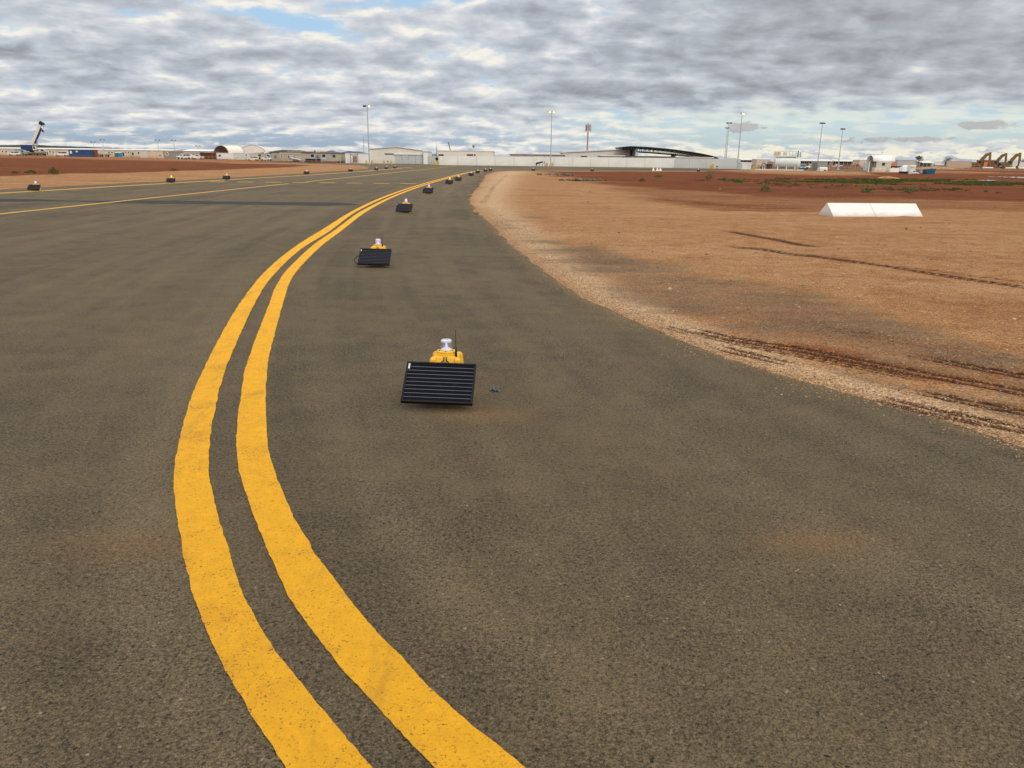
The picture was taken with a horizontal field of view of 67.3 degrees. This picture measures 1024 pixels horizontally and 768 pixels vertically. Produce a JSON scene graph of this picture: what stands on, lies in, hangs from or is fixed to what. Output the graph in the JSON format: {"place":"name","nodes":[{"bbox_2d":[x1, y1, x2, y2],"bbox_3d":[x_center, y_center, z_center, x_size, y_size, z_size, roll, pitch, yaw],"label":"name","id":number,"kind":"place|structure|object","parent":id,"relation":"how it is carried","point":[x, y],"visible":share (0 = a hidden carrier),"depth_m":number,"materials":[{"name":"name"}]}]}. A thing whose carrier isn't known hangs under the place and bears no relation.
{"place":"outdoors","nodes":[
{"label":"outdoors","id":0,"kind":"place"},
{"bbox_2d":[0,145,263,153],"bbox_3d":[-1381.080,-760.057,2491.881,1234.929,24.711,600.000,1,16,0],"label":"hills","id":1,"kind":"structure","parent":0,"point":[42,146],"depth_m":2455.70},
{"bbox_2d":[262,150,301,152],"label":"hills","id":2,"kind":"structure","parent":0,"point":[282,150],"depth_m":2850.43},
{"bbox_2d":[278,151,312,152],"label":"brown roof","id":3,"kind":"structure","parent":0,"point":[289,152],"depth_m":316.31,"materials":[{"name":"brown metal"}]},
{"bbox_2d":[326,151,367,153],"bbox_3d":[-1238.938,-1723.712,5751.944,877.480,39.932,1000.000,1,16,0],"label":"hills","id":4,"kind":"structure","parent":0,"point":[345,152],"depth_m":5676.99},
{"bbox_2d":[437,150,494,155],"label":"flat building","id":5,"kind":"structure","parent":0,"point":[463,153],"depth_m":206.00,"materials":[{"name":"white metal"}]},
{"bbox_2d":[0,238,1006,766],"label":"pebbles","id":6,"kind":"object","parent":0,"point":[584,564],"visible":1,"depth_m":3.09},
{"bbox_2d":[0,155,1023,446],"bbox_3d":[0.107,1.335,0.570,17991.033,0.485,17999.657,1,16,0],"label":"ground","id":7,"kind":"structure","parent":0,"point":[864,261],"depth_m":13.03,"materials":[{"name":"brown soil"}]},
{"bbox_2d":[0,150,10,154],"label":"transportable cabin","id":8,"kind":"object","parent":7,"relation":"on","point":[3,152],"visible":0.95,"depth_m":350.33,"materials":[{"name":"white metal"}]},
{"bbox_2d":[7,151,20,155],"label":"parked wagon","id":9,"kind":"object","parent":7,"relation":"on","point":[17,153],"visible":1,"depth_m":325.77,"materials":[{"name":"white paint"}]},
{"bbox_2d":[15,149,26,155],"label":"parked truck","id":10,"kind":"object","parent":7,"relation":"on","point":[23,152],"visible":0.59,"depth_m":330.18,"materials":[{"name":"green paint"}]},
{"bbox_2d":[20,121,45,155],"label":"mobile crane","id":11,"kind":"object","parent":7,"relation":"on","point":[32,148],"visible":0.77,"depth_m":362.84,"materials":[{"name":"white metal"}]},
{"bbox_2d":[46,150,60,155],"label":"transportable cabin","id":12,"kind":"object","parent":7,"relation":"on","point":[50,152],"visible":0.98,"depth_m":347.50,"materials":[{"name":"white metal"}]},
{"bbox_2d":[46,167,60,173],"bbox_3d":[-33.863,-15.714,56.732,0.948,0.647,0.872,1,16,0],"label":"shrub","id":13,"kind":"object","parent":7,"relation":"on","point":[52,171],"visible":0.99,"depth_m":56.63,"materials":[{"name":"green plant"}]},
{"bbox_2d":[54,152,68,155],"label":"parked wagon","id":14,"kind":"object","parent":7,"relation":"on","point":[62,153],"visible":0.84,"depth_m":304.49,"materials":[{"name":"white paint"}]},
{"bbox_2d":[68,149,93,156],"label":"shipping container","id":15,"kind":"object","parent":7,"relation":"on","point":[80,153],"visible":0.99,"depth_m":288.02,"materials":[{"name":"blue metal"}]},
{"bbox_2d":[0,147,183,155],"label":"long shed","id":16,"kind":"structure","parent":7,"relation":"on","point":[66,149],"depth_m":403.78,"materials":[{"name":"white metal"}]},
{"bbox_2d":[98,150,117,156],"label":"transportable cabin","id":17,"kind":"object","parent":7,"relation":"on","point":[112,152],"visible":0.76,"depth_m":326.18,"materials":[{"name":"white metal"}]},
{"bbox_2d":[121,151,131,156],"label":"transportable cabin","id":18,"kind":"object","parent":7,"relation":"on","point":[126,153],"visible":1,"depth_m":331.18,"materials":[{"name":"white metal"}]},
{"bbox_2d":[131,151,139,156],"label":"transportable cabin","id":19,"kind":"object","parent":7,"relation":"on","point":[135,153],"visible":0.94,"depth_m":332.01,"materials":[{"name":"white metal"}]},
{"bbox_2d":[140,151,153,157],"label":"shipping container","id":20,"kind":"object","parent":7,"relation":"on","point":[145,154],"visible":0.96,"depth_m":265.14,"materials":[{"name":"metal"}]},
{"bbox_2d":[163,151,203,158],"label":"transportable cabin","id":21,"kind":"object","parent":7,"relation":"on","point":[169,155],"visible":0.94,"depth_m":257.21,"materials":[{"name":"grey metal"}]},
{"bbox_2d":[176,154,190,158],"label":"parked wagon","id":22,"kind":"object","parent":7,"relation":"on","point":[181,156],"visible":0.95,"depth_m":239.42,"materials":[{"name":"white paint"}]},
{"bbox_2d":[189,155,203,158],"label":"parked ute","id":23,"kind":"object","parent":7,"relation":"on","point":[195,156],"visible":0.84,"depth_m":240.37,"materials":[{"name":"white paint"}]},
{"bbox_2d":[184,149,213,152],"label":"long shed","id":24,"kind":"structure","parent":7,"relation":"on","point":[201,150],"depth_m":327.40,"materials":[{"name":"white metal"}]},
{"bbox_2d":[200,153,216,158],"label":"shipping container","id":25,"kind":"object","parent":7,"relation":"on","point":[210,155],"visible":0.62,"depth_m":251.56,"materials":[{"name":"red metal"}]},
{"bbox_2d":[216,153,236,159],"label":"transportable cabin","id":26,"kind":"object","parent":7,"relation":"on","point":[233,156],"visible":0.99,"depth_m":233.32,"materials":[{"name":"white metal"}]},
{"bbox_2d":[214,145,245,159],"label":"arched shelter","id":27,"kind":"object","parent":7,"relation":"on","point":[224,149],"visible":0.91,"depth_m":253.23,"materials":[{"name":"white fabric"}]},
{"bbox_2d":[234,152,249,159],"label":"transportable cabin","id":28,"kind":"object","parent":7,"relation":"on","point":[242,155],"visible":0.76,"depth_m":239.94,"materials":[{"name":"white metal"}]},
{"bbox_2d":[242,145,269,153],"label":"arched shelter","id":29,"kind":"object","parent":7,"relation":"on","point":[251,148],"visible":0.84,"depth_m":258.69,"materials":[{"name":"white fabric"}]},
{"bbox_2d":[271,153,290,160],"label":"transportable cabin","id":30,"kind":"object","parent":7,"relation":"on","point":[280,156],"visible":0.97,"depth_m":216.95,"materials":[{"name":"white metal"}]},
{"bbox_2d":[290,153,301,160],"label":"transportable cabin","id":31,"kind":"object","parent":7,"relation":"on","point":[298,155],"visible":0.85,"depth_m":214.93,"materials":[{"name":"metal"}]},
{"bbox_2d":[0,169,1023,767],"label":"taxiway","id":32,"kind":"structure","parent":7,"relation":"on","point":[602,479],"depth_m":3.60,"materials":[{"name":"grey asphalt"}]},
{"bbox_2d":[27,181,40,190],"bbox_3d":[-20.444,-8.514,32.925,0.481,0.470,0.553,-4,17,-16],"label":"solar taxiway light","id":33,"kind":"object","parent":32,"relation":"on","point":[35,186],"visible":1,"depth_m":32.85,"materials":[{"name":"black plastic"}]},
{"bbox_2d":[0,184,280,213],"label":"yellow centre line","id":34,"kind":"object","parent":32,"relation":"on","point":[123,200],"visible":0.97,"depth_m":26.36,"materials":[{"name":"paint"}]},
{"bbox_2d":[166,175,174,182],"bbox_3d":[-19.500,-11.746,43.969,0.481,0.470,0.553,-4,17,-16],"label":"solar taxiway light","id":35,"kind":"object","parent":32,"relation":"on","point":[171,179],"visible":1,"depth_m":43.90,"materials":[{"name":"black plastic"}]},
{"bbox_2d":[0,199,358,205],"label":"asphalt patch","id":36,"kind":"object","parent":32,"relation":"on","point":[207,202],"visible":1,"depth_m":26.38,"materials":[{"name":"black asphalt"}]},
{"bbox_2d":[0,169,387,193],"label":"yellow edge line","id":37,"kind":"object","parent":32,"relation":"on","point":[168,183],"visible":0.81,"depth_m":41.17,"materials":[{"name":"paint"}]},
{"bbox_2d":[173,171,472,767],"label":"yellow edge line","id":38,"kind":"object","parent":32,"relation":"on","point":[295,723],"visible":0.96,"depth_m":2.84,"materials":[{"name":"paint"}]},
{"bbox_2d":[277,182,412,183],"bbox_3d":[-12.096,-12.296,46.975,12.410,0.001,0.602,-1,16,-5],"label":"holding position line","id":39,"kind":"object","parent":32,"relation":"on","point":[380,183],"visible":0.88,"depth_m":47.15,"materials":[{"name":"yellow paint"}]},
{"bbox_2d":[354,239,391,265],"bbox_3d":[-2.100,-2.026,11.647,0.552,0.470,0.553,0,16,-2],"label":"solar taxiway light","id":40,"kind":"object","parent":32,"relation":"on","point":[377,254],"visible":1,"depth_m":11.55,"materials":[{"name":"black plastic"}]},
{"bbox_2d":[236,171,524,767],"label":"yellow edge line","id":41,"kind":"object","parent":32,"relation":"on","point":[430,724],"visible":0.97,"depth_m":2.81,"materials":[{"name":"paint"}]},
{"bbox_2d":[396,199,412,212],"bbox_3d":[-3.189,-5.337,22.872,0.481,0.470,0.553,1,16,0],"label":"solar taxiway light","id":42,"kind":"object","parent":32,"relation":"on","point":[405,207],"visible":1,"depth_m":22.78,"materials":[{"name":"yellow plastic"}]},
{"bbox_2d":[422,185,433,193],"bbox_3d":[-3.809,-8.901,34.980,0.481,0.470,0.553,1,16,0],"label":"solar taxiway light","id":43,"kind":"object","parent":32,"relation":"on","point":[428,190],"visible":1,"depth_m":34.90,"materials":[{"name":"black plastic"}]},
{"bbox_2d":[400,330,475,405],"bbox_3d":[-0.483,-0.122,5.240,0.481,0.470,0.553,1,16,1],"label":"solar taxiway light","id":44,"kind":"object","parent":32,"relation":"on","point":[446,375],"visible":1,"depth_m":5.14,"materials":[{"name":"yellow plastic"}]},
{"bbox_2d":[537,173,580,175],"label":"rubble","id":45,"kind":"object","parent":7,"relation":"on","point":[567,174],"visible":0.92,"depth_m":77.24,"materials":[{"name":"grey stone"}]},
{"bbox_2d":[558,178,606,180],"bbox_3d":[5.728,-15.897,59.801,5.309,0.242,2.638,-14,22,-41],"label":"rubble","id":46,"kind":"object","parent":7,"relation":"on","point":[582,179],"visible":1,"depth_m":59.39,"materials":[{"name":"grey stone"}]},
{"bbox_2d":[585,123,590,149],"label":"telecom mast","id":47,"kind":"object","parent":7,"relation":"on","point":[587,127],"visible":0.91,"depth_m":247.06,"materials":[{"name":"grey metal"}]},
{"bbox_2d":[559,149,629,156],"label":"terminal building","id":48,"kind":"structure","parent":7,"relation":"on","point":[589,153],"depth_m":229.79,"materials":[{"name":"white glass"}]},
{"bbox_2d":[260,162,954,171],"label":"apron","id":49,"kind":"object","parent":7,"relation":"on","point":[445,167],"visible":0.69,"depth_m":141.08,"materials":[{"name":"concrete"}]},
{"bbox_2d":[301,150,343,162],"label":"site office","id":50,"kind":"structure","parent":49,"relation":"on","point":[326,156],"depth_m":182.37,"materials":[{"name":"white metal"}]},
{"bbox_2d":[350,153,357,162],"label":"timber gate","id":51,"kind":"structure","parent":49,"relation":"on","point":[354,159],"depth_m":177.88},
{"bbox_2d":[345,153,368,162],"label":"white shed","id":52,"kind":"structure","parent":49,"relation":"on","point":[362,157],"depth_m":179.51,"materials":[{"name":"metal"}]},
{"bbox_2d":[363,105,371,163],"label":"floodlight mast","id":53,"kind":"object","parent":49,"relation":"on","point":[368,131],"visible":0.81,"depth_m":157.83,"materials":[{"name":"metal"}]},
{"bbox_2d":[369,147,428,163],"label":"hangar","id":54,"kind":"structure","parent":49,"relation":"on","point":[400,155],"depth_m":180.25,"materials":[{"name":"white metal"}]},
{"bbox_2d":[395,155,401,163],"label":"sliding door","id":55,"kind":"structure","parent":54,"relation":"in","point":[398,157],"depth_m":180.42,"materials":[{"name":"white metal"}]},
{"bbox_2d":[402,155,408,163],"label":"sliding door","id":56,"kind":"structure","parent":54,"relation":"in","point":[405,158],"depth_m":180.37,"materials":[{"name":"white metal"}]},
{"bbox_2d":[409,155,414,163],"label":"sliding door","id":57,"kind":"structure","parent":54,"relation":"in","point":[411,157],"depth_m":180.42,"materials":[{"name":"white metal"}]},
{"bbox_2d":[415,155,421,163],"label":"sliding door","id":58,"kind":"structure","parent":54,"relation":"in","point":[418,157],"depth_m":180.37,"materials":[{"name":"white metal"}]},
{"bbox_2d":[423,151,431,163],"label":"hangar annex","id":59,"kind":"object","parent":49,"relation":"on","point":[426,154],"visible":0.82,"depth_m":179.58,"materials":[{"name":"white metal"}]},
{"bbox_2d":[428,156,438,164],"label":"panel wall","id":60,"kind":"structure","parent":49,"relation":"on","point":[431,160],"depth_m":171.87,"materials":[{"name":"white metal"}]},
{"bbox_2d":[548,111,555,165],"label":"floodlight mast","id":61,"kind":"object","parent":49,"relation":"on","point":[551,134],"visible":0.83,"depth_m":163.46,"materials":[{"name":"metal"}]},
{"bbox_2d":[439,156,673,167],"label":"panel wall","id":62,"kind":"structure","parent":49,"relation":"on","point":[565,161],"depth_m":167.45,"materials":[{"name":"white metal"}]},
{"bbox_2d":[612,169,735,169],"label":"asphalt patch","id":63,"kind":"object","parent":49,"relation":"on","point":[674,169],"visible":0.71,"depth_m":138.20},
{"bbox_2d":[674,158,740,168],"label":"panel wall","id":64,"kind":"structure","parent":49,"relation":"on","point":[703,163],"depth_m":164.63,"materials":[{"name":"white metal"}]},
{"bbox_2d":[736,113,744,168],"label":"floodlight mast","id":65,"kind":"object","parent":49,"relation":"on","point":[739,141],"visible":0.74,"depth_m":157.25,"materials":[{"name":"metal"}]},
{"bbox_2d":[738,162,751,169],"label":"plant cabinet","id":66,"kind":"object","parent":49,"relation":"on","point":[748,165],"visible":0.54,"depth_m":153.80,"materials":[{"name":"white metal"}]},
{"bbox_2d":[751,161,771,169],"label":"pump manifold","id":67,"kind":"object","parent":49,"relation":"on","point":[768,165],"visible":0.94,"depth_m":141.83,"materials":[{"name":"white metal"}]},
{"bbox_2d":[766,151,803,170],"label":"storage tank","id":68,"kind":"object","parent":49,"relation":"on","point":[792,162],"visible":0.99,"depth_m":139.46,"materials":[{"name":"white metal"}]},
{"bbox_2d":[837,128,845,169],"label":"floodlight mast","id":69,"kind":"object","parent":49,"relation":"on","point":[842,129],"visible":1,"depth_m":167.00,"materials":[{"name":"metal"}]},
{"bbox_2d":[866,155,894,171],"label":"domed shelter","id":70,"kind":"object","parent":49,"relation":"on","point":[880,161],"visible":0.97,"depth_m":149.77,"materials":[{"name":"white metal"}]},
{"bbox_2d":[596,155,623,157],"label":"entrance canopy","id":71,"kind":"object","parent":7,"relation":"on","point":[618,156],"visible":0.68,"depth_m":196.49,"materials":[{"name":"white metal"}]},
{"bbox_2d":[615,146,718,158],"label":"truss canopy","id":72,"kind":"object","parent":7,"relation":"on","point":[634,151],"visible":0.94,"depth_m":224.86,"materials":[{"name":"metal"}]},
{"bbox_2d":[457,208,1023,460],"bbox_3d":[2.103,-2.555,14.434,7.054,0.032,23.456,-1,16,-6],"label":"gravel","id":73,"kind":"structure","parent":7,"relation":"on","point":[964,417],"depth_m":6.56,"materials":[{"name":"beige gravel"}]},
{"bbox_2d":[492,185,1022,353],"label":"loose stones","id":74,"kind":"object","parent":7,"relation":"on","point":[669,288],"visible":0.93,"depth_m":11.84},
{"bbox_2d":[752,159,770,166],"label":"white hut","id":75,"kind":"object","parent":7,"relation":"on","point":[755,162],"visible":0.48,"depth_m":230.37,"materials":[{"name":"metal"}]},
{"bbox_2d":[759,184,770,190],"bbox_3d":[13.706,-10.528,41.498,0.654,0.466,0.654,1,16,0],"label":"shrub","id":76,"kind":"object","parent":7,"relation":"on","point":[764,188],"visible":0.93,"depth_m":41.48,"materials":[{"name":"green plant"}]},
{"bbox_2d":[816,167,827,170],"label":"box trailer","id":77,"kind":"object","parent":7,"relation":"on","point":[822,168],"visible":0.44,"depth_m":121.25,"materials":[{"name":"white paint"}]},
{"bbox_2d":[828,166,862,168],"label":"earth heap","id":78,"kind":"object","parent":7,"relation":"on","point":[845,167],"visible":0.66,"depth_m":191.50,"materials":[{"name":"brown soil"}]},
{"bbox_2d":[860,186,874,192],"bbox_3d":[19.348,-10.534,41.827,0.705,0.437,0.735,16,22,41],"label":"shrub","id":79,"kind":"object","parent":7,"relation":"on","point":[865,190],"visible":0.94,"depth_m":41.75,"materials":[{"name":"green plant"}]},
{"bbox_2d":[818,203,922,216],"bbox_3d":[11.253,-5.455,24.109,2.952,0.421,0.990,-1,16,-6],"label":"gable marker","id":80,"kind":"object","parent":7,"relation":"on","point":[867,209],"visible":0.95,"depth_m":23.88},
{"bbox_2d":[871,168,885,171],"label":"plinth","id":81,"kind":"structure","parent":7,"relation":"on","point":[878,169],"depth_m":145.27,"materials":[{"name":"white concrete"}]},
{"bbox_2d":[893,160,915,168],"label":"shipping container","id":82,"kind":"object","parent":7,"relation":"on","point":[903,162],"visible":0.59,"depth_m":215.94,"materials":[{"name":"metal"}]},
{"bbox_2d":[904,186,914,192],"bbox_3d":[22.057,-10.739,42.609,0.609,0.454,0.685,1,16,0],"label":"shrub","id":83,"kind":"object","parent":7,"relation":"on","point":[908,189],"visible":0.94,"depth_m":42.54,"materials":[{"name":"green plant"}]},
{"bbox_2d":[908,165,915,173],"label":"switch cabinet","id":84,"kind":"object","parent":7,"relation":"on","point":[911,168],"visible":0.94,"depth_m":116.88,"materials":[{"name":"white metal"}]},
{"bbox_2d":[923,169,935,173],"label":"skip bin","id":85,"kind":"object","parent":7,"relation":"on","point":[928,171],"visible":0.85,"depth_m":115.50,"materials":[{"name":"blue metal"}]},
{"bbox_2d":[916,166,959,169],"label":"earth heap","id":86,"kind":"object","parent":7,"relation":"on","point":[935,167],"visible":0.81,"depth_m":229.70,"materials":[{"name":"beige soil"}]},
{"bbox_2d":[945,161,971,167],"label":"shipping container","id":87,"kind":"object","parent":7,"relation":"on","point":[955,164],"visible":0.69,"depth_m":287.97,"materials":[{"name":"metal"}]},
{"bbox_2d":[961,167,1000,168],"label":"earth heap","id":88,"kind":"object","parent":7,"relation":"on","point":[978,168],"visible":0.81,"depth_m":272.92,"materials":[{"name":"brown soil"}]},
{"bbox_2d":[971,152,991,166],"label":"excavator","id":89,"kind":"object","parent":7,"relation":"on","point":[978,163],"visible":0.69,"depth_m":286.31,"materials":[{"name":"metal"}]},
{"bbox_2d":[987,153,1006,167],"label":"excavator","id":90,"kind":"object","parent":7,"relation":"on","point":[998,159],"visible":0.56,"depth_m":289.20,"materials":[{"name":"metal"}]},
{"bbox_2d":[997,153,1020,168],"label":"excavator","id":91,"kind":"object","parent":7,"relation":"on","point":[1012,159],"visible":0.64,"depth_m":287.49,"materials":[{"name":"metal"}]},
{"bbox_2d":[1010,162,1023,166],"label":"shipping container","id":92,"kind":"object","parent":7,"relation":"on","point":[1015,164],"visible":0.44,"depth_m":292.70,"materials":[{"name":"metal"}]},
{"bbox_2d":[0,0,1023,161],"label":"sky","id":93,"kind":"structure","parent":0,"point":[933,80],"materials":[{"name":"grey"}]},
{"bbox_2d":[510,154,566,156],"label":"shed","id":94,"kind":"structure","parent":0,"point":[536,155],"depth_m":220.45,"materials":[{"name":"white metal"}]},
{"bbox_2d":[623,156,674,157],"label":"dark fascia shed","id":95,"kind":"structure","parent":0,"point":[648,156],"depth_m":199.36,"materials":[{"name":"grey metal"}]},
{"bbox_2d":[673,157,713,158],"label":"white roof shed","id":96,"kind":"structure","parent":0,"point":[696,157],"depth_m":199.94,"materials":[{"name":"metal"}]},
{"bbox_2d":[734,158,772,162],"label":"veranda building","id":97,"kind":"structure","parent":0,"point":[746,159],"depth_m":289.95,"materials":[{"name":"white metal"}]},
{"bbox_2d":[800,159,832,166],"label":"veranda building","id":98,"kind":"structure","parent":0,"point":[806,161],"depth_m":289.88,"materials":[{"name":"white metal"}]},
{"bbox_2d":[811,161,827,170],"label":"corrugated shed","id":99,"kind":"structure","parent":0,"point":[815,165],"depth_m":124.97,"materials":[{"name":"white metal"}]},
{"bbox_2d":[830,159,852,166],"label":"veranda building","id":100,"kind":"structure","parent":0,"point":[846,162],"depth_m":294.74,"materials":[{"name":"white metal"}]},
{"bbox_2d":[696,178,1000,192],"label":"dry grass","id":101,"kind":"structure","parent":0,"point":[886,188],"depth_m":52.77,"materials":[{"name":"green plant"}]},
{"bbox_2d":[852,160,866,166],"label":"pale block","id":102,"kind":"structure","parent":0,"point":[860,163],"depth_m":278.53,"materials":[{"name":"beige concrete"}]},
{"bbox_2d":[763,177,1023,185],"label":"grass","id":103,"kind":"structure","parent":0,"point":[903,180],"depth_m":64.08,"materials":[{"name":"green plant"}]},
{"bbox_2d":[899,165,907,173],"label":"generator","id":104,"kind":"object","parent":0,"point":[903,169],"visible":0.99,"depth_m":117.40,"materials":[{"name":"white metal"}]},
{"bbox_2d":[916,161,934,167],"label":"veranda building","id":105,"kind":"structure","parent":0,"point":[925,164],"depth_m":290.13,"materials":[{"name":"white metal"}]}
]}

